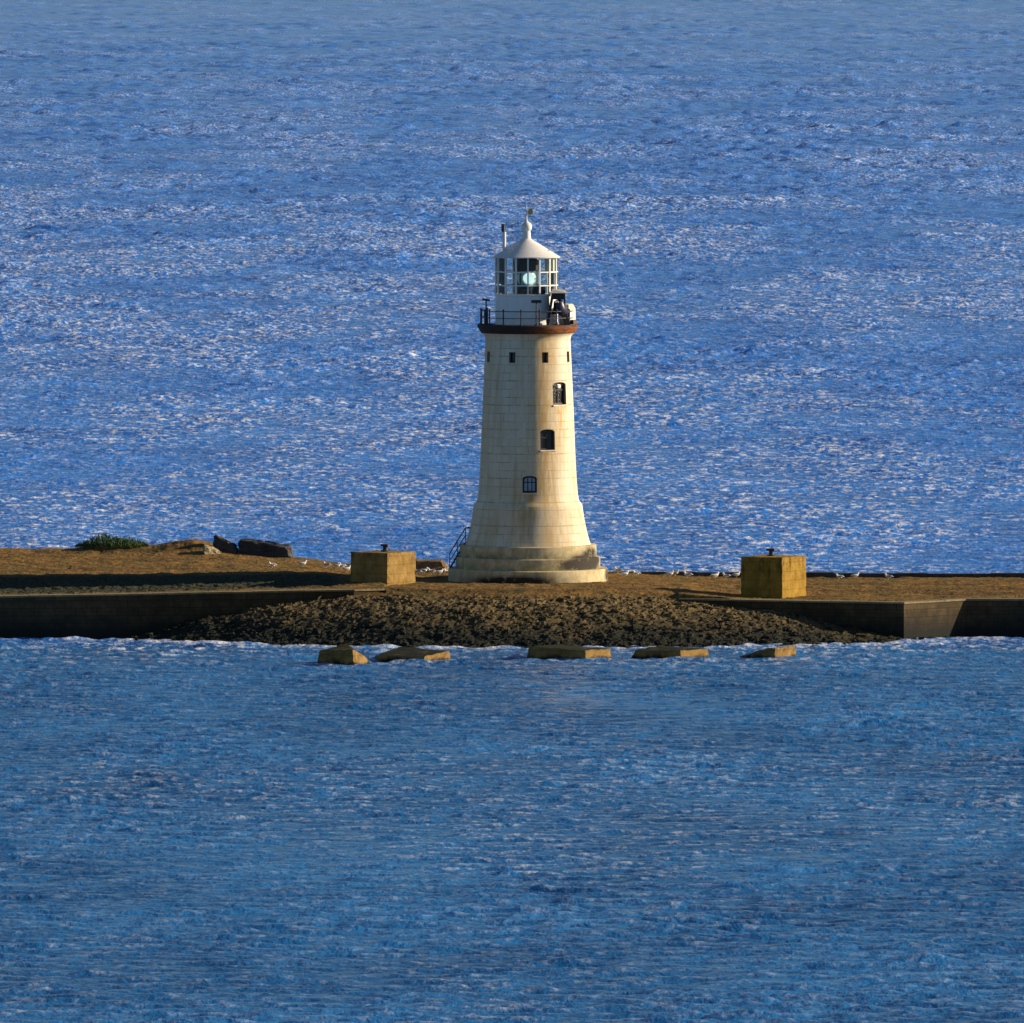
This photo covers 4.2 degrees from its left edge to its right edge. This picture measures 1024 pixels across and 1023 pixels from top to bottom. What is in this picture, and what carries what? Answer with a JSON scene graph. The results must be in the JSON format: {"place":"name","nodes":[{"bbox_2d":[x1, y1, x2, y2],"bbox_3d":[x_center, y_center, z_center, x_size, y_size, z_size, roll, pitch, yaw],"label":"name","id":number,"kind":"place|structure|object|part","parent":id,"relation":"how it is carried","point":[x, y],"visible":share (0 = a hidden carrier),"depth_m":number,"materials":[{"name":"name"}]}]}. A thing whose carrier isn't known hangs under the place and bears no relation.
{"place":"outdoors","nodes":[
{"label":"outdoors","id":0,"kind":"place"},
{"bbox_2d":[0,0,1023,1022],"bbox_3d":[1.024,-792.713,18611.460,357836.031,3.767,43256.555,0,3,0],"label":"sea","id":1,"kind":"structure","parent":0,"point":[249,249],"depth_m":1132.98,"materials":[{"name":"liquid"}]},
{"bbox_2d":[317,644,369,664],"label":"toppled block","id":2,"kind":"object","parent":1,"relation":"in","point":[344,654],"depth_m":856.93,"materials":[{"name":"concrete"}]},
{"bbox_2d":[375,647,449,661],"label":"toppled block","id":3,"kind":"object","parent":1,"relation":"in","point":[406,653],"depth_m":860.40,"materials":[{"name":"concrete"}]},
{"bbox_2d":[527,644,611,659],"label":"toppled block","id":4,"kind":"object","parent":1,"relation":"in","point":[543,652],"depth_m":862.23,"materials":[{"name":"concrete"}]},
{"bbox_2d":[631,645,708,658],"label":"toppled block","id":5,"kind":"object","parent":1,"relation":"in","point":[660,651],"depth_m":863.13,"materials":[{"name":"concrete"}]},
{"bbox_2d":[740,645,796,657],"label":"toppled block","id":6,"kind":"object","parent":1,"relation":"in","point":[779,651],"depth_m":862.84,"materials":[{"name":"concrete"}]},
{"bbox_2d":[0,539,1023,647],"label":"ground","id":7,"kind":"structure","parent":0,"point":[182,566],"depth_m":887.46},
{"bbox_2d":[75,532,148,547],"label":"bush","id":8,"kind":"object","parent":7,"relation":"on","point":[103,541],"visible":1,"depth_m":918.07,"materials":[{"name":"green plant"}]},
{"bbox_2d":[0,588,385,638],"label":"sea wall","id":9,"kind":"structure","parent":7,"relation":"on","point":[105,615],"depth_m":886.25,"materials":[{"name":"concrete"}]},
{"bbox_2d":[202,545,220,553],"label":"pale rock","id":10,"kind":"object","parent":7,"relation":"on","point":[207,549],"visible":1,"depth_m":915.39,"materials":[{"name":"beige stone"}]},
{"bbox_2d":[213,534,237,552],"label":"dark boulder","id":11,"kind":"object","parent":7,"relation":"on","point":[222,544],"visible":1,"depth_m":916.81,"materials":[{"name":"grey stone"}]},
{"bbox_2d":[238,539,294,557],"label":"dark boulder","id":12,"kind":"object","parent":7,"relation":"on","point":[252,547],"visible":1,"depth_m":916.49,"materials":[{"name":"grey stone"}]},
{"bbox_2d":[350,544,415,584],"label":"concrete block","id":13,"kind":"structure","parent":7,"relation":"on","point":[385,565],"depth_m":894.12,"materials":[{"name":"paint"}]},
{"bbox_2d":[416,559,448,571],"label":"stone slab","id":14,"kind":"structure","parent":7,"relation":"on","point":[435,564],"depth_m":910.19,"materials":[{"name":"brown stone"}]},
{"bbox_2d":[448,204,607,583],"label":"lighthouse","id":15,"kind":"object","parent":7,"relation":"on","point":[527,525],"visible":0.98,"depth_m":898.12,"materials":[{"name":"stone"}]},
{"bbox_2d":[482,298,489,324],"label":"signal lamp","id":16,"kind":"object","parent":15,"relation":"on","point":[485,315],"visible":1,"depth_m":899.35,"materials":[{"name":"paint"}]},
{"bbox_2d":[511,352,515,362],"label":"window","id":17,"kind":"structure","parent":15,"relation":"in","point":[512,353],"depth_m":898.29,"materials":[{"name":"glass"}]},
{"bbox_2d":[522,476,537,494],"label":"window","id":18,"kind":"structure","parent":15,"relation":"in","point":[529,482],"depth_m":897.85,"materials":[{"name":"glass"}]},
{"bbox_2d":[531,300,541,325],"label":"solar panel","id":19,"kind":"object","parent":15,"relation":"on","point":[536,302],"visible":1,"depth_m":897.39,"materials":[{"name":"paint"}]},
{"bbox_2d":[542,352,546,362],"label":"window","id":20,"kind":"structure","parent":15,"relation":"in","point":[544,354],"depth_m":898.29,"materials":[{"name":"glass"}]},
{"bbox_2d":[540,429,555,451],"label":"window","id":21,"kind":"structure","parent":15,"relation":"in","point":[546,436],"depth_m":898.29,"materials":[{"name":"glass"}]},
{"bbox_2d":[546,289,569,324],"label":"bell frame","id":22,"kind":"object","parent":15,"relation":"on","point":[558,294],"visible":1,"depth_m":898.22,"materials":[{"name":"paint"}]},
{"bbox_2d":[551,299,568,315],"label":"fog bell","id":23,"kind":"object","parent":22,"relation":"hanging from","point":[558,305],"visible":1,"depth_m":898.25,"materials":[{"name":"brown metal"}]},
{"bbox_2d":[553,382,566,406],"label":"window","id":24,"kind":"structure","parent":15,"relation":"in","point":[558,388],"depth_m":898.73,"materials":[{"name":"glass"}]},
{"bbox_2d":[120,594,956,647],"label":"rubble","id":25,"kind":"object","parent":7,"relation":"on","point":[523,641],"visible":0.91,"depth_m":881.82,"materials":[{"name":"stone"}]},
{"bbox_2d":[613,566,623,573],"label":"gull","id":26,"kind":"object","parent":7,"relation":"on","point":[618,570],"visible":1,"depth_m":908.23,"materials":[{"name":"white"}]},
{"bbox_2d":[741,548,805,598],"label":"concrete block","id":27,"kind":"structure","parent":7,"relation":"on","point":[770,575],"depth_m":890.40,"materials":[{"name":"paint"}]},
{"bbox_2d":[608,571,1023,577],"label":"parapet wall","id":28,"kind":"structure","parent":7,"relation":"on","point":[847,575],"depth_m":910.07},
{"bbox_2d":[679,598,1023,638],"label":"sea wall","id":29,"kind":"structure","parent":7,"relation":"on","point":[977,617],"depth_m":885.33,"materials":[{"name":"concrete"}]},
{"bbox_2d":[559,304,576,324],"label":"storage locker","id":30,"kind":"object","parent":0,"point":[571,307],"visible":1,"depth_m":899.29,"materials":[{"name":"white metal"}]},
{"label":"door","id":31,"kind":"part","parent":30,"relation":"part of","materials":[{"name":"white paint"}]}
]}

